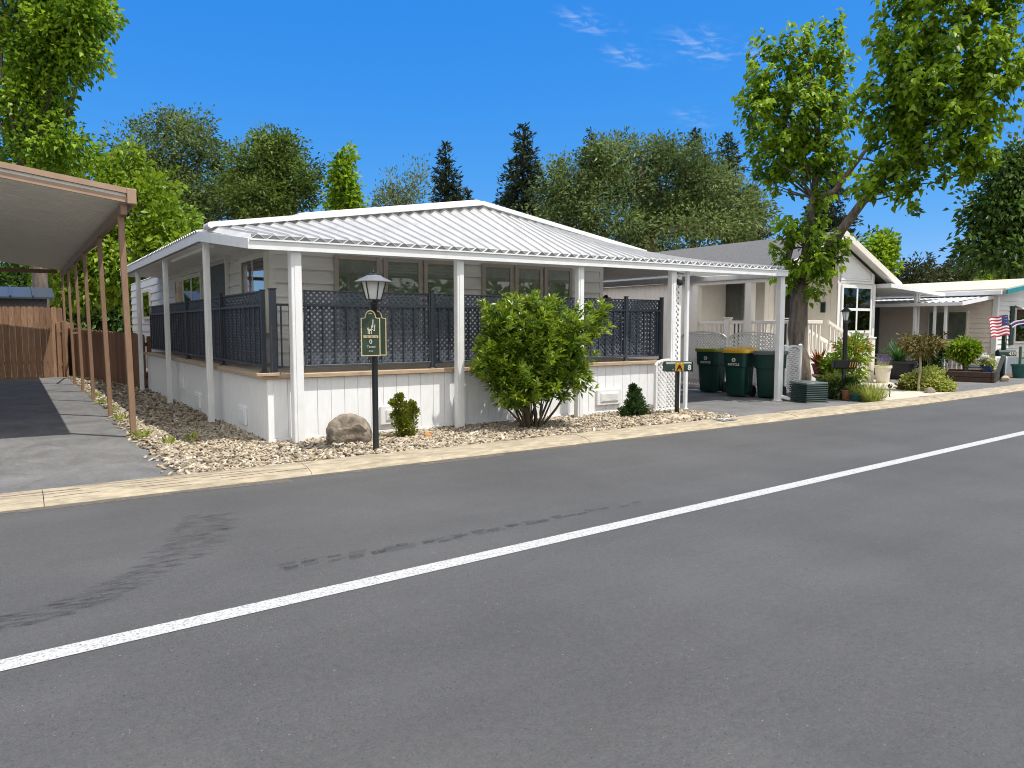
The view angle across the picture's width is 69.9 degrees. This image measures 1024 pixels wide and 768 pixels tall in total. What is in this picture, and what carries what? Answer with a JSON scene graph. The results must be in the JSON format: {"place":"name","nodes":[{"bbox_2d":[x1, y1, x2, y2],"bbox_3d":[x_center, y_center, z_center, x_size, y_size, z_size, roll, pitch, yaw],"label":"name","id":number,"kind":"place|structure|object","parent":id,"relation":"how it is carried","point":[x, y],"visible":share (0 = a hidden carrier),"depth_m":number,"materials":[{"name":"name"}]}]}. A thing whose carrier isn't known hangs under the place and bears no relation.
{"place":"outdoors","nodes":[
{"label":"outdoors","id":0,"kind":"place"},
{"bbox_2d":[0,285,54,374],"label":"shed","id":1,"kind":"structure","parent":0,"point":[20,297],"depth_m":23.49,"materials":[{"name":"blue metal"}]},
{"bbox_2d":[0,377,175,493],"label":"driveway","id":2,"kind":"structure","parent":0,"point":[56,432],"depth_m":9.63,"materials":[{"name":"concrete"}]},
{"bbox_2d":[0,161,136,437],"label":"carport","id":3,"kind":"object","parent":2,"relation":"on","point":[64,224],"visible":0.9,"depth_m":11.78,"materials":[{"name":"brown metal"}]},
{"bbox_2d":[69,375,737,475],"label":"gravel","id":4,"kind":"structure","parent":0,"point":[230,446],"depth_m":9.99,"materials":[{"name":"beige gravel"}]},
{"bbox_2d":[69,328,151,387],"bbox_3d":[-11.372,-0.816,20.489,0.172,1.513,7.345,-4,6,-43],"label":"wooden fence","id":5,"kind":"object","parent":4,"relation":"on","point":[117,356],"visible":0.5,"depth_m":19.80,"materials":[{"name":"brown wood"}]},
{"bbox_2d":[88,391,199,443],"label":"weeds","id":6,"kind":"object","parent":4,"relation":"on","point":[171,439],"visible":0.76,"depth_m":9.93,"materials":[{"name":"green plant"}]},
{"bbox_2d":[326,413,371,443],"bbox_3d":[-2.119,0.675,9.510,0.601,0.595,0.426,-3,5,-34],"label":"boulder","id":7,"kind":"object","parent":4,"relation":"on","point":[347,428],"visible":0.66,"depth_m":9.35,"materials":[{"name":"stone"}]},
{"bbox_2d":[354,269,392,449],"bbox_3d":[-1.641,-0.244,8.753,0.450,2.253,0.450,-3,5,-34],"label":"lamp post","id":8,"kind":"object","parent":4,"relation":"on","point":[373,334],"visible":0.98,"depth_m":8.65,"materials":[{"name":"black metal"}]},
{"bbox_2d":[387,392,420,436],"bbox_3d":[-1.461,0.451,9.947,0.354,0.708,0.427,2,5,20],"label":"shrub","id":9,"kind":"object","parent":4,"relation":"on","point":[403,418],"visible":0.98,"depth_m":9.88,"materials":[{"name":"green plant"}]},
{"bbox_2d":[467,287,616,428],"bbox_3d":[0.442,-0.333,10.788,2.295,2.158,1.317,-1,5,-18],"label":"bush","id":10,"kind":"object","parent":4,"relation":"on","point":[524,375],"visible":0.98,"depth_m":10.47,"materials":[{"name":"green plant"}]},
{"bbox_2d":[616,382,651,417],"bbox_3d":[2.063,0.324,12.248,0.730,0.732,0.379,-3,5,-34],"label":"shrub","id":11,"kind":"object","parent":4,"relation":"on","point":[635,403],"visible":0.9,"depth_m":12.18,"materials":[{"name":"green plant"}]},
{"bbox_2d":[654,359,680,410],"bbox_3d":[2.771,0.022,13.041,0.652,0.949,0.036,-3,5,-34],"label":"lattice panel","id":12,"kind":"object","parent":4,"relation":"on","point":[656,403],"visible":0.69,"depth_m":12.99,"materials":[{"name":"white paint"}]},
{"bbox_2d":[663,361,692,412],"bbox_3d":[2.829,0.098,12.521,0.472,0.980,0.181,-1,5,-9],"label":"sign","id":13,"kind":"object","parent":4,"relation":"on","point":[677,367],"visible":0.92,"depth_m":12.44,"materials":[{"name":"metal"}]},
{"bbox_2d":[677,415,690,418],"bbox_3d":[2.794,0.566,11.883,0.294,0.134,0.187,-3,5,-34],"label":"edging stone","id":14,"kind":"object","parent":4,"relation":"on","point":[684,416],"visible":0.45,"depth_m":11.82,"materials":[{"name":"beige stone"}]},
{"bbox_2d":[0,392,1023,767],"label":"road","id":15,"kind":"structure","parent":0,"point":[870,618],"depth_m":4.00,"materials":[{"name":"grey asphalt"}]},
{"bbox_2d":[0,390,1022,512],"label":"gutter dirt","id":16,"kind":"structure","parent":15,"relation":"on","point":[270,482],"depth_m":8.17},
{"bbox_2d":[0,431,1023,670],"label":"road line","id":17,"kind":"object","parent":15,"relation":"on","point":[50,653],"visible":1,"depth_m":4.51,"materials":[{"name":"paint"}]},
{"bbox_2d":[0,0,1023,277],"label":"sky","id":18,"kind":"structure","parent":0,"point":[395,79],"materials":[{"name":"blue"}]},
{"bbox_2d":[5,368,1023,501],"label":"yard ground","id":19,"kind":"structure","parent":0,"point":[787,394],"depth_m":18.98,"materials":[{"name":"grey concrete"}]},
{"bbox_2d":[0,306,64,378],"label":"wooden fence","id":20,"kind":"object","parent":19,"relation":"on","point":[38,367],"visible":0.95,"depth_m":21.89,"materials":[{"name":"brown wood"}]},
{"bbox_2d":[0,262,85,309],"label":"hedge tree","id":21,"kind":"object","parent":19,"relation":"on","point":[20,279],"visible":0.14,"depth_m":34.91,"materials":[{"name":"green plant"}]},
{"bbox_2d":[3,264,116,328],"bbox_3d":[-22.492,-4.320,37.359,5.728,6.660,5.221,-3,5,-34],"label":"hedge tree","id":22,"kind":"object","parent":19,"relation":"on","point":[67,318],"visible":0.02,"depth_m":36.48,"materials":[{"name":"green plant"}]},
{"bbox_2d":[0,0,129,367],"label":"sweetgum tree","id":23,"kind":"object","parent":19,"relation":"on","point":[48,48],"visible":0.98,"depth_m":26.29,"materials":[{"name":"green plant"}]},
{"bbox_2d":[56,321,73,376],"bbox_3d":[-13.974,-1.117,22.951,0.175,1.725,1.422,-1,5,-18],"label":"wooden fence","id":24,"kind":"object","parent":19,"relation":"on","point":[58,330],"visible":0.57,"depth_m":22.35,"materials":[{"name":"brown wood"}]},
{"bbox_2d":[51,282,132,332],"bbox_3d":[-20.700,-3.764,37.650,5.759,5.515,6.217,-3,5,-34],"label":"hedge tree","id":25,"kind":"object","parent":19,"relation":"on","point":[115,322],"visible":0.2,"depth_m":36.69,"materials":[{"name":"green plant"}]},
{"bbox_2d":[10,134,215,315],"bbox_3d":[-16.716,-5.527,31.105,8.356,10.049,7.636,-3,5,-34],"label":"lime green tree","id":26,"kind":"object","parent":19,"relation":"on","point":[155,227],"visible":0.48,"depth_m":30.25,"materials":[{"name":"green plant"}]},
{"bbox_2d":[94,102,246,230],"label":"oak tree","id":27,"kind":"object","parent":19,"relation":"on","point":[202,154],"visible":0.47,"depth_m":43.10,"materials":[{"name":"green plant"}]},
{"bbox_2d":[188,120,335,220],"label":"oak tree","id":28,"kind":"object","parent":19,"relation":"on","point":[271,177],"visible":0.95,"depth_m":41.06,"materials":[{"name":"green plant"}]},
{"bbox_2d":[315,140,370,210],"bbox_3d":[-9.264,-7.250,40.311,2.695,12.031,2.942,-3,5,-34],"label":"sweetgum tree","id":29,"kind":"object","parent":19,"relation":"on","point":[344,189],"visible":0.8,"depth_m":39.60,"materials":[{"name":"green plant"}]},
{"bbox_2d":[363,153,437,207],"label":"pale tree","id":30,"kind":"object","parent":19,"relation":"on","point":[397,199],"visible":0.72,"depth_m":45.75,"materials":[{"name":"green plant"}]},
{"bbox_2d":[428,140,469,202],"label":"conifer","id":31,"kind":"object","parent":19,"relation":"on","point":[447,190],"visible":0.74,"depth_m":54.78,"materials":[{"name":"green plant"}]},
{"bbox_2d":[119,200,790,442],"bbox_3d":[-3.711,-1.840,19.168,10.826,3.861,18.003,-3,5,-34],"label":"mobile home","id":32,"kind":"object","parent":19,"relation":"on","point":[253,325],"visible":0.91,"depth_m":11.58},
{"bbox_2d":[141,289,151,319],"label":"window","id":33,"kind":"structure","parent":32,"relation":"in","point":[146,294],"depth_m":21.18,"materials":[{"name":"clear glass"}]},
{"bbox_2d":[174,272,203,316],"bbox_3d":[-7.182,-1.935,16.242,0.058,0.910,2.900,-3,5,-34],"label":"window","id":34,"kind":"structure","parent":32,"relation":"in","point":[190,287],"depth_m":15.99,"materials":[{"name":"clear glass"}]},
{"bbox_2d":[210,255,231,357],"bbox_3d":[-5.576,-1.423,13.878,0.105,1.900,1.530,-3,5,-34],"label":"screen door","id":35,"kind":"structure","parent":32,"relation":"in","point":[219,274],"depth_m":13.58,"materials":[{"name":"grey metal"}]},
{"bbox_2d":[239,251,268,332],"bbox_3d":[-4.180,-1.460,11.862,0.058,1.250,1.520,-3,5,-34],"label":"window","id":36,"kind":"structure","parent":32,"relation":"in","point":[253,269],"depth_m":11.66,"materials":[{"name":"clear glass"}]},
{"bbox_2d":[333,254,380,332],"bbox_3d":[-2.514,-1.447,11.947,0.790,1.270,0.058,-3,5,-34],"label":"window","id":37,"kind":"structure","parent":32,"relation":"in","point":[348,269],"depth_m":11.88,"materials":[{"name":"clear glass"}]},
{"bbox_2d":[383,257,422,333],"bbox_3d":[-1.845,-1.483,12.402,0.710,1.270,0.058,-3,5,-34],"label":"window","id":38,"kind":"structure","parent":32,"relation":"in","point":[405,275],"depth_m":12.39,"materials":[{"name":"clear glass"}]},
{"bbox_2d":[423,260,453,333],"bbox_3d":[-1.229,-1.516,12.820,0.700,1.270,0.058,-3,5,-34],"label":"window","id":39,"kind":"structure","parent":32,"relation":"in","point":[438,275],"depth_m":12.78,"materials":[{"name":"clear glass"}]},
{"bbox_2d":[481,263,512,330],"bbox_3d":[-0.266,-1.567,13.474,0.670,1.270,0.058,-3,5,-34],"label":"window","id":40,"kind":"structure","parent":32,"relation":"in","point":[496,279],"depth_m":13.43,"materials":[{"name":"clear glass"}]},
{"bbox_2d":[514,265,542,303],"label":"window","id":41,"kind":"structure","parent":32,"relation":"in","point":[526,278],"depth_m":13.83,"materials":[{"name":"clear glass"}]},
{"bbox_2d":[543,267,571,316],"bbox_3d":[0.895,-1.629,14.263,0.680,1.270,0.058,-3,5,-34],"label":"window","id":42,"kind":"structure","parent":32,"relation":"in","point":[556,280],"depth_m":14.24,"materials":[{"name":"clear glass"}]},
{"bbox_2d":[463,187,474,200],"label":"conifer","id":43,"kind":"object","parent":19,"relation":"on","point":[465,189],"visible":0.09,"depth_m":57.90,"materials":[{"name":"green plant"}]},
{"bbox_2d":[0,383,1023,511],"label":"kerb","id":44,"kind":"structure","parent":19,"relation":"on","point":[108,490],"depth_m":8.40,"materials":[{"name":"concrete"}]},
{"bbox_2d":[0,465,304,503],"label":"kerb grooves","id":45,"kind":"object","parent":44,"relation":"on","point":[154,482],"visible":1,"depth_m":7.02,"materials":[{"name":"beige concrete"}]},
{"bbox_2d":[714,417,737,420],"bbox_3d":[3.393,0.558,11.684,0.360,0.015,0.240,-3,5,-34],"label":"kerb number plate","id":46,"kind":"object","parent":44,"relation":"on","point":[724,419],"visible":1,"depth_m":11.67,"materials":[{"name":"white paint"}]},
{"bbox_2d":[493,122,547,216],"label":"conifer","id":47,"kind":"object","parent":19,"relation":"on","point":[518,186],"visible":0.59,"depth_m":49.64,"materials":[{"name":"green plant"}]},
{"bbox_2d":[570,126,599,182],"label":"conifer","id":48,"kind":"object","parent":19,"relation":"on","point":[591,139],"visible":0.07,"depth_m":60.05,"materials":[{"name":"green plant"}]},
{"bbox_2d":[674,127,711,247],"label":"conifer","id":49,"kind":"object","parent":19,"relation":"on","point":[696,134],"visible":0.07,"depth_m":57.84,"materials":[{"name":"green plant"}]},
{"bbox_2d":[680,331,726,385],"bbox_3d":[4.697,-0.609,18.062,0.036,1.379,1.478,-3,5,-34],"label":"lattice panel","id":50,"kind":"object","parent":19,"relation":"on","point":[700,343],"visible":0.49,"depth_m":18.21,"materials":[{"name":"white paint"}]},
{"bbox_2d":[686,131,762,239],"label":"conifer","id":51,"kind":"object","parent":19,"relation":"on","point":[732,148],"visible":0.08,"depth_m":55.83,"materials":[{"name":"green plant"}]},
{"bbox_2d":[728,332,774,390],"bbox_3d":[5.554,-0.510,16.809,0.036,1.379,1.478,-3,5,-34],"label":"lattice panel","id":52,"kind":"object","parent":19,"relation":"on","point":[741,333],"visible":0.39,"depth_m":16.81,"materials":[{"name":"white paint"}]},
{"bbox_2d":[603,231,944,383],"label":"neighbour house","id":53,"kind":"structure","parent":19,"relation":"on","point":[727,308],"depth_m":21.52,"materials":[{"name":"beige wood"}]},
{"bbox_2d":[726,283,743,319],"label":"window","id":54,"kind":"structure","parent":53,"relation":"in","point":[734,292],"depth_m":21.85,"materials":[{"name":"grey glass"}]},
{"bbox_2d":[773,284,790,348],"bbox_3d":[7.991,-1.925,21.526,0.850,2.000,0.058,-3,5,-34],"label":"front door","id":55,"kind":"structure","parent":53,"relation":"in","point":[787,299],"depth_m":21.55,"materials":[{"name":"white paint"}]},
{"bbox_2d":[839,285,872,333],"bbox_3d":[10.101,-2.183,21.491,1.580,1.400,0.058,-3,5,-34],"label":"window","id":56,"kind":"structure","parent":53,"relation":"in","point":[858,299],"depth_m":21.50,"materials":[{"name":"white paint"}]},
{"bbox_2d":[783,344,802,392],"bbox_3d":[6.329,-0.324,16.538,0.098,1.150,1.144,4,6,38],"label":"lattice panel","id":57,"kind":"object","parent":19,"relation":"on","point":[798,373],"visible":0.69,"depth_m":16.57,"materials":[{"name":"white paint"}]},
{"bbox_2d":[809,347,826,380],"bbox_3d":[6.992,-0.309,16.767,0.751,1.085,0.597,-3,5,-34],"label":"potted bromeliad","id":58,"kind":"object","parent":19,"relation":"on","point":[815,364],"visible":0.6,"depth_m":16.69,"materials":[{"name":"plant"}]},
{"bbox_2d":[820,379,840,397],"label":"potted plant","id":59,"kind":"object","parent":19,"relation":"on","point":[832,394],"visible":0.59,"depth_m":15.63,"materials":[{"name":"green plant"}]},
{"bbox_2d":[816,352,850,381],"bbox_3d":[7.154,-0.167,16.386,0.750,1.132,0.690,-3,5,-34],"label":"garden plant","id":60,"kind":"object","parent":19,"relation":"on","point":[826,364],"visible":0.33,"depth_m":16.36,"materials":[{"name":"green plant"}]},
{"bbox_2d":[818,369,853,399],"bbox_3d":[6.987,0.126,15.816,0.770,0.922,0.795,4,6,43],"label":"garden plant","id":61,"kind":"object","parent":19,"relation":"on","point":[836,375],"visible":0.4,"depth_m":15.71,"materials":[{"name":"green plant"}]},
{"bbox_2d":[831,304,856,400],"bbox_3d":[6.965,-0.635,15.333,0.486,2.060,0.224,0,5,-1],"label":"lamp post","id":62,"kind":"object","parent":19,"relation":"on","point":[844,364],"visible":0.96,"depth_m":15.28,"materials":[{"name":"black metal"}]},
{"bbox_2d":[835,375,859,399],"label":"potted plant","id":63,"kind":"object","parent":19,"relation":"on","point":[847,380],"visible":0.85,"depth_m":15.24,"materials":[{"name":"green plant"}]},
{"bbox_2d":[830,330,877,385],"bbox_3d":[7.649,-0.372,16.581,1.102,1.717,1.070,-3,5,-34],"label":"garden plant","id":64,"kind":"object","parent":19,"relation":"on","point":[856,347],"visible":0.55,"depth_m":16.44,"materials":[{"name":"green plant"}]},
{"bbox_2d":[841,382,868,398],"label":"ornamental grass","id":65,"kind":"object","parent":19,"relation":"on","point":[854,390],"depth_m":15.02,"materials":[{"name":"green plant"}]},
{"bbox_2d":[849,382,861,400],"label":"potted plant","id":66,"kind":"object","parent":19,"relation":"on","point":[856,397],"visible":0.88,"depth_m":14.94,"materials":[{"name":"green plant"}]},
{"bbox_2d":[847,378,896,402],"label":"ornamental grass","id":67,"kind":"object","parent":19,"relation":"on","point":[872,395],"depth_m":14.72,"materials":[{"name":"green plant"}]},
{"bbox_2d":[731,0,1023,389],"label":"street tree","id":68,"kind":"object","parent":19,"relation":"on","point":[915,99],"visible":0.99,"depth_m":15.26,"materials":[{"name":"green plant"}]},
{"bbox_2d":[893,378,916,389],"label":"garden plant","id":69,"kind":"object","parent":19,"relation":"on","point":[900,387],"visible":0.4,"depth_m":17.55,"materials":[{"name":"green plant"}]},
{"bbox_2d":[893,251,944,283],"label":"distant tree","id":70,"kind":"object","parent":19,"relation":"on","point":[910,268],"visible":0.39,"depth_m":61.54,"materials":[{"name":"green plant"}]},
{"bbox_2d":[898,364,958,391],"bbox_3d":[9.890,-0.029,17.455,1.263,0.918,1.234,2,5,27],"label":"mound shrub","id":71,"kind":"object","parent":19,"relation":"on","point":[934,378],"visible":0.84,"depth_m":17.14,"materials":[{"name":"green plant"}]},
{"bbox_2d":[905,262,954,283],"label":"distant tree","id":72,"kind":"object","parent":19,"relation":"on","point":[928,280],"visible":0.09,"depth_m":59.22,"materials":[{"name":"green plant"}]},
{"bbox_2d":[924,387,935,392],"bbox_3d":[9.536,0.163,16.718,0.304,0.204,0.225,-3,5,-34],"label":"garden stone","id":73,"kind":"object","parent":19,"relation":"on","point":[929,390],"visible":0.84,"depth_m":16.64,"materials":[{"name":"beige stone"}]},
{"bbox_2d":[922,251,940,272],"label":"conifer","id":74,"kind":"object","parent":19,"relation":"on","point":[930,255],"visible":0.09,"depth_m":74.83,"materials":[{"name":"green plant"}]},
{"bbox_2d":[935,259,955,272],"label":"conifer","id":75,"kind":"object","parent":19,"relation":"on","point":[949,265],"visible":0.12,"depth_m":74.89,"materials":[{"name":"green plant"}]},
{"bbox_2d":[874,278,1023,373],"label":"tan house","id":76,"kind":"structure","parent":19,"relation":"on","point":[966,308],"depth_m":23.77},
{"bbox_2d":[927,310,968,340],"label":"window","id":77,"kind":"structure","parent":76,"relation":"in","point":[957,321],"depth_m":24.01,"materials":[{"name":"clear glass"}]},
{"bbox_2d":[1013,308,1023,342],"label":"window","id":78,"kind":"structure","parent":76,"relation":"in","point":[1019,312],"depth_m":23.79,"materials":[{"name":"white paint"}]},
{"bbox_2d":[930,256,980,282],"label":"distant tree","id":79,"kind":"object","parent":19,"relation":"on","point":[957,277],"visible":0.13,"depth_m":55.97,"materials":[{"name":"green plant"}]},
{"bbox_2d":[959,265,984,280],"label":"distant tree","id":80,"kind":"object","parent":19,"relation":"on","point":[973,278],"visible":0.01,"depth_m":50.65,"materials":[{"name":"green plant"}]},
{"bbox_2d":[973,269,1013,280],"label":"distant tree","id":81,"kind":"object","parent":19,"relation":"on","point":[989,276],"visible":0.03,"depth_m":45.67,"materials":[{"name":"green plant"}]},
{"bbox_2d":[674,386,864,416],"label":"carport driveway","id":82,"kind":"structure","parent":0,"point":[720,402],"depth_m":14.45,"materials":[{"name":"concrete"}]},
{"bbox_2d":[695,348,725,391],"bbox_3d":[4.655,-0.324,17.002,0.712,1.017,0.624,-4,6,-44],"label":"wheelie bin","id":83,"kind":"object","parent":82,"relation":"on","point":[711,368],"visible":0.88,"depth_m":16.78,"materials":[{"name":"plastic"}]},
{"bbox_2d":[722,346,757,396],"bbox_3d":[4.953,-0.272,15.926,0.624,1.083,0.712,4,6,42],"label":"wheelie bin","id":84,"kind":"object","parent":82,"relation":"on","point":[739,363],"visible":0.92,"depth_m":15.71,"materials":[{"name":"plastic"}]},
{"bbox_2d":[753,350,788,397],"bbox_3d":[5.509,-0.208,15.610,0.624,1.005,0.712,3,6,37],"label":"wheelie bin","id":85,"kind":"object","parent":82,"relation":"on","point":[764,363],"visible":0.66,"depth_m":15.41,"materials":[{"name":"plastic"}]},
{"bbox_2d":[788,380,828,402],"bbox_3d":[5.984,0.167,14.787,0.550,0.466,0.550,-1,5,-18],"label":"air conditioner","id":86,"kind":"object","parent":82,"relation":"on","point":[806,391],"visible":0.97,"depth_m":14.58,"materials":[{"name":"metal"}]},
{"bbox_2d":[861,379,951,400],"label":"walkway","id":87,"kind":"structure","parent":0,"point":[898,394],"depth_m":16.55,"materials":[{"name":"concrete"}]},
{"bbox_2d":[874,355,892,382],"bbox_3d":[9.982,-0.395,19.691,0.464,0.798,0.460,-3,5,-34],"label":"lavender planter","id":88,"kind":"object","parent":87,"relation":"on","point":[883,367],"visible":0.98,"depth_m":19.57,"materials":[{"name":"beige ceramic"}]},
{"bbox_2d":[896,331,949,390],"bbox_3d":[9.574,-0.521,17.246,1.087,1.451,0.948,-3,5,-34],"label":"rose standard","id":89,"kind":"object","parent":87,"relation":"on","point":[925,347],"visible":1,"depth_m":17.12,"materials":[{"name":"brown plant"}]},
{"bbox_2d":[861,371,1023,391],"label":"neighbour driveway","id":90,"kind":"structure","parent":0,"point":[964,386],"depth_m":19.21,"materials":[{"name":"concrete"}]},
{"bbox_2d":[878,333,917,378],"bbox_3d":[11.274,-0.804,21.286,1.387,1.364,1.202,1,5,17],"label":"yucca planter","id":91,"kind":"object","parent":90,"relation":"on","point":[900,365],"visible":0.72,"depth_m":21.03,"materials":[{"name":"green plant"}]},
{"bbox_2d":[909,331,949,368],"bbox_3d":[12.863,-0.918,22.560,1.230,1.418,1.255,-3,5,-34],"label":"garden plant","id":92,"kind":"object","parent":90,"relation":"on","point":[937,359],"visible":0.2,"depth_m":22.41,"materials":[{"name":"green plant"}]},
{"bbox_2d":[941,368,999,382],"bbox_3d":[12.805,-0.232,20.574,1.374,0.303,1.300,4,6,39],"label":"raised bed","id":93,"kind":"object","parent":90,"relation":"on","point":[969,375],"visible":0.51,"depth_m":20.03,"materials":[{"name":"brown wood"}]},
{"bbox_2d":[943,335,984,370],"bbox_3d":[12.654,-0.837,20.571,1.034,1.154,1.026,-3,5,-34],"label":"clipped tree","id":94,"kind":"object","parent":93,"relation":"in","point":[966,351],"visible":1,"depth_m":20.39,"materials":[{"name":"green plant"}]},
{"bbox_2d":[977,352,997,371],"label":"potted plant","id":95,"kind":"object","parent":93,"relation":"on","point":[983,361],"visible":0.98,"depth_m":20.14,"materials":[{"name":"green plant"}]},
{"bbox_2d":[995,355,1005,382],"bbox_3d":[13.078,-0.396,19.693,0.294,0.782,0.050,4,6,39],"label":"leaning board","id":96,"kind":"object","parent":90,"relation":"on","point":[1000,364],"visible":0.8,"depth_m":19.66,"materials":[{"name":"grey wood"}]},
{"bbox_2d":[1000,375,1009,380],"bbox_3d":[13.657,-0.143,20.308,0.400,0.188,0.175,-3,5,-34],"label":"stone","id":97,"kind":"object","parent":90,"relation":"on","point":[1005,378],"visible":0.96,"depth_m":20.22,"materials":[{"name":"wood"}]},
{"bbox_2d":[989,312,1023,378],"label":"mailbox","id":98,"kind":"object","parent":90,"relation":"on","point":[999,326],"visible":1,"depth_m":20.48,"materials":[{"name":"green paint"}]},
{"label":"bare soil","id":99,"kind":"structure","parent":0,"visible":0},
{"bbox_2d":[515,125,783,251],"bbox_3d":[6.947,-7.600,39.620,13.464,12.840,11.058,-3,5,-34],"label":"leafy tree","id":100,"kind":"object","parent":99,"relation":"on","point":[655,215],"visible":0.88,"depth_m":38.44,"materials":[{"name":"green plant"}]},
{"bbox_2d":[721,183,773,243],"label":"conifer","id":101,"kind":"object","parent":99,"relation":"on","point":[770,234],"visible":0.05,"depth_m":49.73,"materials":[{"name":"green plant"}]},
{"bbox_2d":[800,165,877,244],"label":"conifer","id":102,"kind":"object","parent":99,"relation":"on","point":[836,220],"visible":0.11,"depth_m":43.60,"materials":[{"name":"green plant"}]},
{"bbox_2d":[858,224,904,276],"bbox_3d":[16.990,-4.054,34.040,2.186,6.644,2.386,2,5,24],"label":"leafy tree","id":103,"kind":"object","parent":99,"relation":"on","point":[884,249],"visible":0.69,"depth_m":33.60,"materials":[{"name":"green plant"}]},
{"bbox_2d":[875,354,961,368],"bbox_3d":[13.159,-0.695,23.875,0.030,0.500,2.900,-3,5,-34],"label":"picket fence","id":104,"kind":"object","parent":99,"relation":"on","point":[922,367],"visible":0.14,"depth_m":23.84,"materials":[{"name":"white paint"}]},
{"bbox_2d":[939,125,1023,279],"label":"leafy tree","id":105,"kind":"object","parent":99,"relation":"on","point":[996,228],"visible":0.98,"depth_m":29.50,"materials":[{"name":"green plant"}]},
{"bbox_2d":[1010,346,1023,377],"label":"potted plant","id":106,"kind":"object","parent":99,"relation":"on","point":[1018,370],"visible":0.95,"depth_m":21.82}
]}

